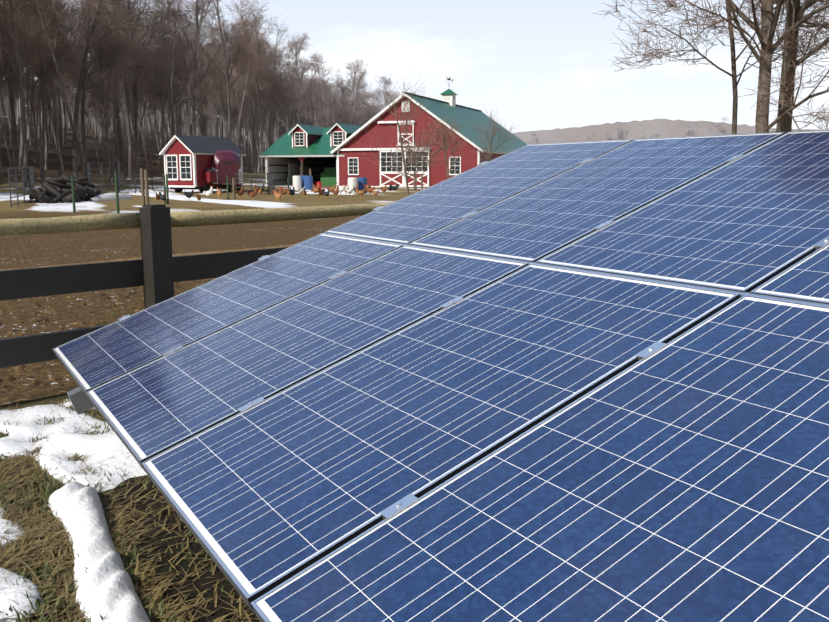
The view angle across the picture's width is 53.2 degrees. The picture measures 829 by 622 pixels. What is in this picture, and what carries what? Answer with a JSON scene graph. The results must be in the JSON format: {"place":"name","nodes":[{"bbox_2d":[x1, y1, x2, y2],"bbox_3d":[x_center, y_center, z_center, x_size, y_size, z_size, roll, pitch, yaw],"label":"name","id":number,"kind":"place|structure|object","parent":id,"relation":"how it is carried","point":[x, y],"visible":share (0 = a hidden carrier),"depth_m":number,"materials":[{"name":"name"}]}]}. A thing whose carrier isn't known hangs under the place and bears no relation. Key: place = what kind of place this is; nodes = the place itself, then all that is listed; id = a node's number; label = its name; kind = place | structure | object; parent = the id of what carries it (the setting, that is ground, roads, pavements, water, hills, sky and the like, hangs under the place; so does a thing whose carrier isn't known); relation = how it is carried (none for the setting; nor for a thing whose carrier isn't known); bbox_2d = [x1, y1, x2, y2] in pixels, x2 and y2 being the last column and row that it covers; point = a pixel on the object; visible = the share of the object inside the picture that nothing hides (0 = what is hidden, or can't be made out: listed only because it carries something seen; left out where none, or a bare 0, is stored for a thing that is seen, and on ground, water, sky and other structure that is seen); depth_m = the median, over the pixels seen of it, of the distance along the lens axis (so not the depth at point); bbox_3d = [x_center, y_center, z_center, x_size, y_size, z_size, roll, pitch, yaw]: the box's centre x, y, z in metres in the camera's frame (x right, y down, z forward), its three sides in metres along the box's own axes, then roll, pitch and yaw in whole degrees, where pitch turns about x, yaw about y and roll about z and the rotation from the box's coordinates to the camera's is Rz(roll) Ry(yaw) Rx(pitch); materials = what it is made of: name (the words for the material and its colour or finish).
{"place":"outdoors","nodes":[
{"label":"outdoors","id":0,"kind":"place"},
{"bbox_2d":[0,396,258,621],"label":"grass","id":1,"kind":"structure","parent":0,"point":[7,491],"depth_m":3.57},
{"bbox_2d":[0,87,425,621],"bbox_3d":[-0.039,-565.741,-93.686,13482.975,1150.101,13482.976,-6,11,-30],"label":"ground","id":2,"kind":"structure","parent":0,"point":[28,250],"depth_m":17.24,"materials":[{"name":"soil"}]},
{"bbox_2d":[0,507,24,546],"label":"snow patch","id":3,"kind":"object","parent":2,"relation":"on","point":[3,522],"visible":0.56,"depth_m":3.72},
{"bbox_2d":[0,1,34,181],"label":"forest tree","id":4,"kind":"object","parent":2,"relation":"on","point":[9,157],"visible":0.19,"depth_m":68.37,"materials":[{"name":"brown plant"}]},
{"bbox_2d":[0,567,42,621],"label":"snow patch","id":5,"kind":"object","parent":2,"relation":"on","point":[12,592],"visible":0.83,"depth_m":3.11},
{"bbox_2d":[0,0,50,184],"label":"forest tree","id":6,"kind":"object","parent":2,"relation":"on","point":[1,79],"visible":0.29,"depth_m":64.19,"materials":[{"name":"brown plant"}]},
{"bbox_2d":[0,0,60,179],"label":"forest tree","id":7,"kind":"object","parent":2,"relation":"on","point":[15,147],"visible":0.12,"depth_m":73.13,"materials":[{"name":"brown plant"}]},
{"bbox_2d":[0,46,63,177],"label":"forest tree","id":8,"kind":"object","parent":2,"relation":"on","point":[38,90],"visible":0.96,"depth_m":62.15,"materials":[{"name":"brown plant"}]},
{"bbox_2d":[2,0,61,153],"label":"forest tree","id":9,"kind":"object","parent":2,"relation":"on","point":[60,126],"depth_m":101.73,"materials":[{"name":"brown plant"}]},
{"bbox_2d":[0,0,67,186],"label":"forest tree","id":10,"kind":"object","parent":2,"relation":"on","point":[15,38],"visible":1,"depth_m":57.76,"materials":[{"name":"brown plant"}]},
{"bbox_2d":[0,0,79,145],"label":"forest tree","id":11,"kind":"object","parent":2,"relation":"on","point":[2,91],"visible":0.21,"depth_m":77.87,"materials":[{"name":"brown plant"}]},
{"bbox_2d":[3,0,79,182],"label":"forest tree","id":12,"kind":"object","parent":2,"relation":"on","point":[42,136],"visible":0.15,"depth_m":70.12,"materials":[{"name":"brown plant"}]},
{"bbox_2d":[1,3,84,171],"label":"forest tree","id":13,"kind":"object","parent":2,"relation":"on","point":[21,153],"visible":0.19,"depth_m":78.82,"materials":[{"name":"brown plant"}]},
{"bbox_2d":[13,33,74,175],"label":"forest tree","id":14,"kind":"object","parent":2,"relation":"on","point":[51,70],"visible":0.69,"depth_m":70.67,"materials":[{"name":"brown plant"}]},
{"bbox_2d":[0,0,103,176],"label":"forest tree","id":15,"kind":"object","parent":2,"relation":"on","point":[57,149],"visible":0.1,"depth_m":78.19,"materials":[{"name":"brown plant"}]},
{"bbox_2d":[7,175,100,203],"bbox_3d":[-15.628,-5.220,36.943,2.756,1.693,4.509,1,10,8],"label":"wood pile","id":16,"kind":"object","parent":2,"relation":"on","point":[59,190],"visible":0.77,"depth_m":36.06,"materials":[{"name":"grey"}]},
{"bbox_2d":[0,0,117,182],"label":"forest tree","id":17,"kind":"object","parent":2,"relation":"on","point":[48,30],"visible":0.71,"depth_m":63.79,"materials":[{"name":"brown plant"}]},
{"bbox_2d":[34,0,90,162],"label":"forest tree","id":18,"kind":"object","parent":2,"relation":"on","point":[35,144],"visible":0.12,"depth_m":91.52,"materials":[{"name":"brown plant"}]},
{"bbox_2d":[28,2,98,169],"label":"forest tree","id":19,"kind":"object","parent":2,"relation":"on","point":[68,78],"visible":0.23,"depth_m":87.63,"materials":[{"name":"brown plant"}]},
{"bbox_2d":[0,404,146,491],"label":"snow patch","id":20,"kind":"object","parent":2,"relation":"on","point":[67,440],"visible":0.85,"depth_m":4.79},
{"bbox_2d":[55,48,112,173],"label":"forest tree","id":21,"kind":"object","parent":2,"relation":"on","point":[94,99],"visible":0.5,"depth_m":89.67,"materials":[{"name":"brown plant"}]},
{"bbox_2d":[56,1,121,164],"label":"forest tree","id":22,"kind":"object","parent":2,"relation":"on","point":[86,80],"visible":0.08,"depth_m":97.78,"materials":[{"name":"brown plant"}]},
{"bbox_2d":[74,66,121,170],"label":"forest tree","id":23,"kind":"object","parent":2,"relation":"on","point":[100,109],"visible":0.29,"depth_m":98.67,"materials":[{"name":"brown plant"}]},
{"bbox_2d":[47,481,150,621],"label":"snow ridge","id":24,"kind":"structure","parent":2,"relation":"on","point":[106,587],"depth_m":3.34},
{"bbox_2d":[54,0,144,182],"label":"forest tree","id":25,"kind":"object","parent":2,"relation":"on","point":[111,60],"visible":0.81,"depth_m":71.49,"materials":[{"name":"brown plant"}]},
{"bbox_2d":[61,0,155,161],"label":"forest tree","id":26,"kind":"object","parent":2,"relation":"on","point":[83,93],"visible":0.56,"depth_m":73.35,"materials":[{"name":"brown plant"}]},
{"bbox_2d":[89,193,132,201],"bbox_3d":[-14.051,-5.304,38.365,0.880,0.359,3.084,2,10,15],"label":"snow patch","id":27,"kind":"object","parent":2,"relation":"on","point":[108,197],"visible":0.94,"depth_m":37.75,"materials":[{"name":"snow"}]},
{"bbox_2d":[87,23,135,179],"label":"forest tree","id":28,"kind":"object","parent":2,"relation":"on","point":[116,100],"visible":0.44,"depth_m":78.38,"materials":[{"name":"brown plant"}]},
{"bbox_2d":[75,6,147,172],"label":"forest tree","id":29,"kind":"object","parent":2,"relation":"on","point":[117,150],"visible":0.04,"depth_m":96.03,"materials":[{"name":"brown plant"}]},
{"bbox_2d":[51,0,186,179],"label":"forest tree","id":30,"kind":"object","parent":2,"relation":"on","point":[121,143],"visible":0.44,"depth_m":83.47,"materials":[{"name":"brown plant"}]},
{"bbox_2d":[67,0,176,177],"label":"forest tree","id":31,"kind":"object","parent":2,"relation":"on","point":[76,121],"visible":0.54,"depth_m":73.28,"materials":[{"name":"brown plant"}]},
{"bbox_2d":[93,9,155,178],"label":"forest tree","id":32,"kind":"object","parent":2,"relation":"on","point":[129,83],"visible":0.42,"depth_m":85.03,"materials":[{"name":"brown plant"}]},
{"bbox_2d":[70,1,179,177],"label":"forest tree","id":33,"kind":"object","parent":2,"relation":"on","point":[129,139],"visible":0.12,"depth_m":89.51,"materials":[{"name":"brown plant"}]},
{"bbox_2d":[70,0,186,178],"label":"forest tree","id":34,"kind":"object","parent":2,"relation":"on","point":[136,108],"visible":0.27,"depth_m":85.64,"materials":[{"name":"brown plant"}]},
{"bbox_2d":[110,34,156,177],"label":"forest tree","id":35,"kind":"object","parent":2,"relation":"on","point":[140,95],"visible":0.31,"depth_m":90.42,"materials":[{"name":"brown plant"}]},
{"bbox_2d":[7,151,274,207],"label":"corral gates","id":36,"kind":"object","parent":2,"relation":"on","point":[30,174],"visible":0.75,"depth_m":46.00,"materials":[{"name":"grey"}]},
{"bbox_2d":[0,204,287,367],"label":"paddock fence","id":37,"kind":"object","parent":2,"relation":"on","point":[157,270],"visible":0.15,"depth_m":6.21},
{"bbox_2d":[0,204,387,234],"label":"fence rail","id":38,"kind":"object","parent":37,"relation":"attached to","point":[27,226],"visible":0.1,"depth_m":6.60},
{"bbox_2d":[0,244,294,405],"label":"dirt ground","id":39,"kind":"structure","parent":2,"relation":"on","point":[35,383],"depth_m":9.70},
{"bbox_2d":[138,44,165,158],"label":"forest tree","id":40,"kind":"object","parent":2,"relation":"on","point":[154,101],"visible":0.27,"depth_m":103.13,"materials":[{"name":"brown plant"}]},
{"bbox_2d":[134,9,185,141],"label":"forest tree","id":41,"kind":"object","parent":2,"relation":"on","point":[156,69],"visible":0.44,"depth_m":88.59,"materials":[{"name":"brown plant"}]},
{"bbox_2d":[138,0,209,134],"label":"forest tree","id":42,"kind":"object","parent":2,"relation":"on","point":[201,85],"visible":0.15,"depth_m":102.62,"materials":[{"name":"brown plant"}]},
{"bbox_2d":[131,4,220,135],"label":"forest tree","id":43,"kind":"object","parent":2,"relation":"on","point":[166,59],"visible":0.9,"depth_m":85.33,"materials":[{"name":"brown plant"}]},
{"bbox_2d":[123,0,228,134],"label":"forest tree","id":44,"kind":"object","parent":2,"relation":"on","point":[187,45],"visible":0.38,"depth_m":93.45,"materials":[{"name":"brown plant"}]},
{"bbox_2d":[145,20,218,164],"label":"forest tree","id":45,"kind":"object","parent":2,"relation":"on","point":[161,138],"visible":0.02,"depth_m":120.63,"materials":[{"name":"brown plant"}]},
{"bbox_2d":[156,17,208,138],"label":"forest tree","id":46,"kind":"object","parent":2,"relation":"on","point":[191,91],"visible":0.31,"depth_m":101.58,"materials":[{"name":"brown plant"}]},
{"bbox_2d":[151,1,220,135],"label":"forest tree","id":47,"kind":"object","parent":2,"relation":"on","point":[202,29],"visible":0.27,"depth_m":110.71,"materials":[{"name":"brown plant"}]},
{"bbox_2d":[159,59,214,135],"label":"forest tree","id":48,"kind":"object","parent":2,"relation":"on","point":[201,106],"visible":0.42,"depth_m":123.42,"materials":[{"name":"brown plant"}]},
{"bbox_2d":[176,29,216,135],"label":"forest tree","id":49,"kind":"object","parent":2,"relation":"on","point":[201,114],"visible":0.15,"depth_m":129.43,"materials":[{"name":"brown plant"}]},
{"bbox_2d":[146,0,250,135],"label":"forest tree","id":50,"kind":"object","parent":2,"relation":"on","point":[205,11],"visible":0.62,"depth_m":94.43,"materials":[{"name":"brown plant"}]},
{"bbox_2d":[164,139,242,191],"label":"chicken coop","id":51,"kind":"structure","parent":2,"relation":"on","point":[185,167],"depth_m":47.16,"materials":[{"name":"red"}]},
{"bbox_2d":[159,135,245,155],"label":"shed roof","id":52,"kind":"structure","parent":51,"relation":"attached to","point":[202,145],"depth_m":47.67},
{"bbox_2d":[173,0,262,138],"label":"forest tree","id":53,"kind":"object","parent":2,"relation":"on","point":[229,57],"visible":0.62,"depth_m":98.83,"materials":[{"name":"brown plant"}]},
{"bbox_2d":[199,150,241,192],"bbox_3d":[-11.086,-8.223,48.602,2.441,2.450,4.382,-6,11,-30],"label":"horse trailer","id":54,"kind":"object","parent":2,"relation":"on","point":[224,163],"visible":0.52,"depth_m":47.55,"materials":[{"name":"red"}]},
{"bbox_2d":[201,42,242,136],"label":"forest tree","id":55,"kind":"object","parent":2,"relation":"on","point":[219,85],"visible":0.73,"depth_m":113.86,"materials":[{"name":"brown plant"}]},
{"bbox_2d":[197,0,269,133],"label":"forest tree","id":56,"kind":"object","parent":2,"relation":"on","point":[248,32],"visible":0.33,"depth_m":114.87,"materials":[{"name":"brown plant"}]},
{"bbox_2d":[215,14,272,147],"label":"forest tree","id":57,"kind":"object","parent":2,"relation":"on","point":[268,123],"visible":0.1,"depth_m":131.49,"materials":[{"name":"brown plant"}]},
{"bbox_2d":[226,74,262,173],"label":"forest tree","id":58,"kind":"object","parent":2,"relation":"on","point":[246,115],"visible":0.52,"depth_m":125.37,"materials":[{"name":"brown plant"}]},
{"bbox_2d":[219,8,273,144],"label":"forest tree","id":59,"kind":"object","parent":2,"relation":"on","point":[239,79],"visible":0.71,"depth_m":111.83,"materials":[{"name":"brown plant"}]},
{"bbox_2d":[71,168,422,213],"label":"fence posts","id":60,"kind":"object","parent":2,"relation":"on","point":[145,190],"visible":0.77,"depth_m":31.71,"materials":[{"name":"green"}]},
{"bbox_2d":[219,0,279,173],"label":"forest tree","id":61,"kind":"object","parent":2,"relation":"on","point":[255,153],"visible":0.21,"depth_m":126.48,"materials":[{"name":"brown plant"}]},
{"bbox_2d":[226,10,282,154],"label":"forest tree","id":62,"kind":"object","parent":2,"relation":"on","point":[273,50],"visible":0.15,"depth_m":139.90,"materials":[{"name":"brown plant"}]},
{"bbox_2d":[230,0,285,173],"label":"forest tree","id":63,"kind":"object","parent":2,"relation":"on","point":[259,158],"visible":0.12,"depth_m":132.23,"materials":[{"name":"brown plant"}]},
{"bbox_2d":[230,31,289,173],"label":"forest tree","id":64,"kind":"object","parent":2,"relation":"on","point":[258,96],"visible":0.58,"depth_m":120.55,"materials":[{"name":"brown plant"}]},
{"bbox_2d":[228,27,300,173],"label":"forest tree","id":65,"kind":"object","parent":2,"relation":"on","point":[278,87],"visible":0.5,"depth_m":122.16,"materials":[{"name":"brown plant"}]},
{"bbox_2d":[256,40,300,144],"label":"forest tree","id":66,"kind":"object","parent":2,"relation":"on","point":[283,80],"visible":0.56,"depth_m":129.72,"materials":[{"name":"brown plant"}]},
{"bbox_2d":[263,19,307,145],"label":"forest tree","id":67,"kind":"object","parent":2,"relation":"on","point":[275,68],"visible":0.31,"depth_m":142.49,"materials":[{"name":"brown plant"}]},
{"bbox_2d":[264,56,308,130],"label":"forest tree","id":68,"kind":"object","parent":2,"relation":"on","point":[291,113],"visible":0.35,"depth_m":149.57,"materials":[{"name":"brown plant"}]},
{"bbox_2d":[265,157,336,185],"bbox_3d":[-6.637,-12.037,64.791,9.180,4.511,6.120,-23,25,-67],"label":"bay","id":69,"kind":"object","parent":2,"relation":"on","point":[323,171],"depth_m":64.21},
{"bbox_2d":[260,127,360,156],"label":"shed roof","id":70,"kind":"structure","parent":69,"relation":"attached to","point":[319,146],"depth_m":61.41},
{"bbox_2d":[288,124,322,146],"bbox_3d":[-7.911,-13.278,63.195,1.680,1.748,4.048,4,10,21],"label":"dormer","id":71,"kind":"object","parent":70,"relation":"on","point":[304,135],"visible":0.96,"depth_m":61.66,"materials":[{"name":"white"}]},
{"bbox_2d":[326,123,359,146],"bbox_3d":[-4.929,-13.089,62.050,1.680,1.748,4.048,4,10,21],"label":"dormer","id":72,"kind":"object","parent":70,"relation":"on","point":[339,133],"visible":0.79,"depth_m":60.47,"materials":[{"name":"white"}]},
{"bbox_2d":[282,36,322,126],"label":"forest tree","id":73,"kind":"object","parent":2,"relation":"on","point":[293,71],"visible":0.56,"depth_m":156.07,"materials":[{"name":"brown plant"}]},
{"bbox_2d":[289,59,322,129],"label":"forest tree","id":74,"kind":"object","parent":2,"relation":"on","point":[307,110],"visible":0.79,"depth_m":159.44,"materials":[{"name":"brown plant"}]},
{"bbox_2d":[299,53,335,125],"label":"forest tree","id":75,"kind":"object","parent":2,"relation":"on","point":[314,83],"visible":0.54,"depth_m":169.55,"materials":[{"name":"brown plant"}]},
{"bbox_2d":[301,52,335,125],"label":"forest tree","id":76,"kind":"object","parent":2,"relation":"on","point":[322,100],"visible":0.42,"depth_m":186.66,"materials":[{"name":"brown plant"}]},
{"bbox_2d":[313,82,340,127],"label":"forest tree","id":77,"kind":"object","parent":2,"relation":"on","point":[330,104],"visible":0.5,"depth_m":189.17,"materials":[{"name":"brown plant"}]},
{"bbox_2d":[293,175,366,193],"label":"barrels","id":78,"kind":"object","parent":2,"relation":"on","point":[303,181],"visible":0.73,"depth_m":52.73,"materials":[{"name":"white"}]},
{"bbox_2d":[308,78,352,126],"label":"forest tree","id":79,"kind":"object","parent":2,"relation":"on","point":[335,103],"visible":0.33,"depth_m":197.04,"materials":[{"name":"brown plant"}]},
{"bbox_2d":[323,78,357,123],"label":"forest tree","id":80,"kind":"object","parent":2,"relation":"on","point":[342,99],"visible":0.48,"depth_m":208.94,"materials":[{"name":"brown plant"}]},
{"bbox_2d":[340,57,371,125],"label":"forest tree","id":81,"kind":"object","parent":2,"relation":"on","point":[354,75],"visible":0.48,"depth_m":216.02,"materials":[{"name":"brown plant"}]},
{"bbox_2d":[343,74,371,125],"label":"forest tree","id":82,"kind":"object","parent":2,"relation":"on","point":[353,102],"visible":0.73,"depth_m":204.03,"materials":[{"name":"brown plant"}]},
{"bbox_2d":[347,65,378,125],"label":"forest tree","id":83,"kind":"object","parent":2,"relation":"on","point":[363,110],"visible":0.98,"depth_m":195.76,"materials":[{"name":"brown plant"}]},
{"bbox_2d":[375,75,393,112],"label":"forest tree","id":84,"kind":"object","parent":2,"relation":"on","point":[385,87],"visible":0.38,"depth_m":264.47,"materials":[{"name":"grey plant"}]},
{"bbox_2d":[352,73,459,195],"bbox_3d":[0.009,-7.222,35.496,5.314,5.710,3.451,-6,11,-30],"label":"yard tree","id":85,"kind":"object","parent":2,"relation":"on","point":[402,142],"visible":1,"depth_m":35.32,"materials":[{"name":"brown plant"}]},
{"bbox_2d":[390,129,439,190],"bbox_3d":[0.076,-9.214,51.165,3.622,4.110,2.860,-3,10,-20],"label":"yard tree","id":86,"kind":"object","parent":2,"relation":"on","point":[414,151],"visible":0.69,"depth_m":50.98,"materials":[{"name":"brown plant"}]},
{"bbox_2d":[337,96,504,187],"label":"barn","id":87,"kind":"structure","parent":2,"relation":"on","point":[377,175],"depth_m":57.47,"materials":[{"name":"red"}]},
{"bbox_2d":[330,92,526,153],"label":"barn roof","id":88,"kind":"structure","parent":87,"relation":"attached to","point":[444,110],"depth_m":60.27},
{"bbox_2d":[440,77,456,106],"bbox_3d":[2.710,-17.154,64.924,1.160,2.381,1.160,-23,25,-67],"label":"cupola","id":89,"kind":"object","parent":88,"relation":"on","point":[449,95],"visible":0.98,"depth_m":64.64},
{"bbox_2d":[420,114,473,178],"bbox_3d":[1.797,-9.042,48.089,3.322,4.856,3.079,-3,10,-15],"label":"yard tree","id":90,"kind":"object","parent":2,"relation":"on","point":[444,138],"visible":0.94,"depth_m":47.90,"materials":[{"name":"brown plant"}]},
{"bbox_2d":[66,154,828,614],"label":"panel mounting hardware","id":91,"kind":"object","parent":2,"relation":"on","point":[80,400],"visible":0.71,"depth_m":2.96,"materials":[{"name":"silver metal"}]},
{"bbox_2d":[53,233,402,396],"bbox_3d":[-0.973,-0.050,4.272,1.650,0.041,0.990,-27,21,-25],"label":"solar panel","id":92,"kind":"object","parent":91,"relation":"on","point":[102,355],"visible":0.79,"depth_m":4.19,"materials":[{"name":"blue glass"}]},
{"bbox_2d":[86,245,528,469],"bbox_3d":[-0.456,0.091,3.416,1.650,0.041,0.990,-27,21,-25],"label":"solar panel","id":93,"kind":"object","parent":91,"relation":"on","point":[157,407],"visible":0.81,"depth_m":3.31,"materials":[{"name":"blue glass"}]},
{"bbox_2d":[142,263,739,612],"bbox_3d":[0.060,0.233,2.559,1.650,0.041,0.990,-27,21,-25],"label":"solar panel","id":94,"kind":"object","parent":91,"relation":"on","point":[269,494],"visible":0.88,"depth_m":2.41,"materials":[{"name":"blue glass"}]},
{"bbox_2d":[326,139,632,243],"bbox_3d":[0.381,-0.732,4.975,1.650,0.041,0.990,-27,21,-25],"label":"solar panel","id":95,"kind":"object","parent":91,"relation":"on","point":[424,212],"visible":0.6,"depth_m":4.90,"materials":[{"name":"blue glass"}]},
{"bbox_2d":[251,295,828,621],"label":"solar panel","id":96,"kind":"object","parent":91,"relation":"on","point":[684,477],"visible":1,"depth_m":1.73,"materials":[{"name":"blue glass"}]},
{"bbox_2d":[409,132,785,261],"bbox_3d":[0.897,-0.590,4.119,1.650,0.041,0.990,-27,21,-25],"label":"solar panel","id":97,"kind":"object","parent":91,"relation":"on","point":[547,217],"visible":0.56,"depth_m":4.03,"materials":[{"name":"blue glass"}]},
{"bbox_2d":[535,130,828,292],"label":"solar panel","id":98,"kind":"object","parent":91,"relation":"on","point":[748,222],"visible":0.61,"depth_m":3.14,"materials":[{"name":"blue glass"}]},
{"bbox_2d":[750,244,828,303],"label":"solar panel","id":99,"kind":"object","parent":91,"relation":"on","point":[806,278],"visible":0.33,"depth_m":2.45,"materials":[{"name":"blue glass"}]},
{"bbox_2d":[467,108,526,160],"bbox_3d":[5.227,-10.580,54.438,3.747,5.655,3.724,4,10,22],"label":"yard tree","id":100,"kind":"object","parent":2,"relation":"on","point":[490,142],"visible":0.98,"depth_m":54.13,"materials":[{"name":"brown plant"}]},
{"bbox_2d":[594,0,828,133],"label":"tree","id":101,"kind":"object","parent":2,"relation":"on","point":[734,76],"visible":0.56,"depth_m":40.13,"materials":[{"name":"brown plant"}]},
{"bbox_2d":[631,0,828,132],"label":"tree","id":102,"kind":"object","parent":2,"relation":"on","point":[770,15],"visible":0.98,"depth_m":35.58,"materials":[{"name":"brown plant"}]},
{"bbox_2d":[736,0,828,132],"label":"tree","id":103,"kind":"object","parent":2,"relation":"on","point":[784,123],"visible":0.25,"depth_m":38.38,"materials":[{"name":"brown plant"}]},
{"bbox_2d":[24,0,828,132],"label":"sky","id":104,"kind":"structure","parent":0,"point":[540,64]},
{"bbox_2d":[512,119,812,144],"bbox_3d":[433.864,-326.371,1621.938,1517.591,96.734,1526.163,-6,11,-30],"label":"distant hills","id":105,"kind":"structure","parent":0,"point":[666,128],"depth_m":1608.92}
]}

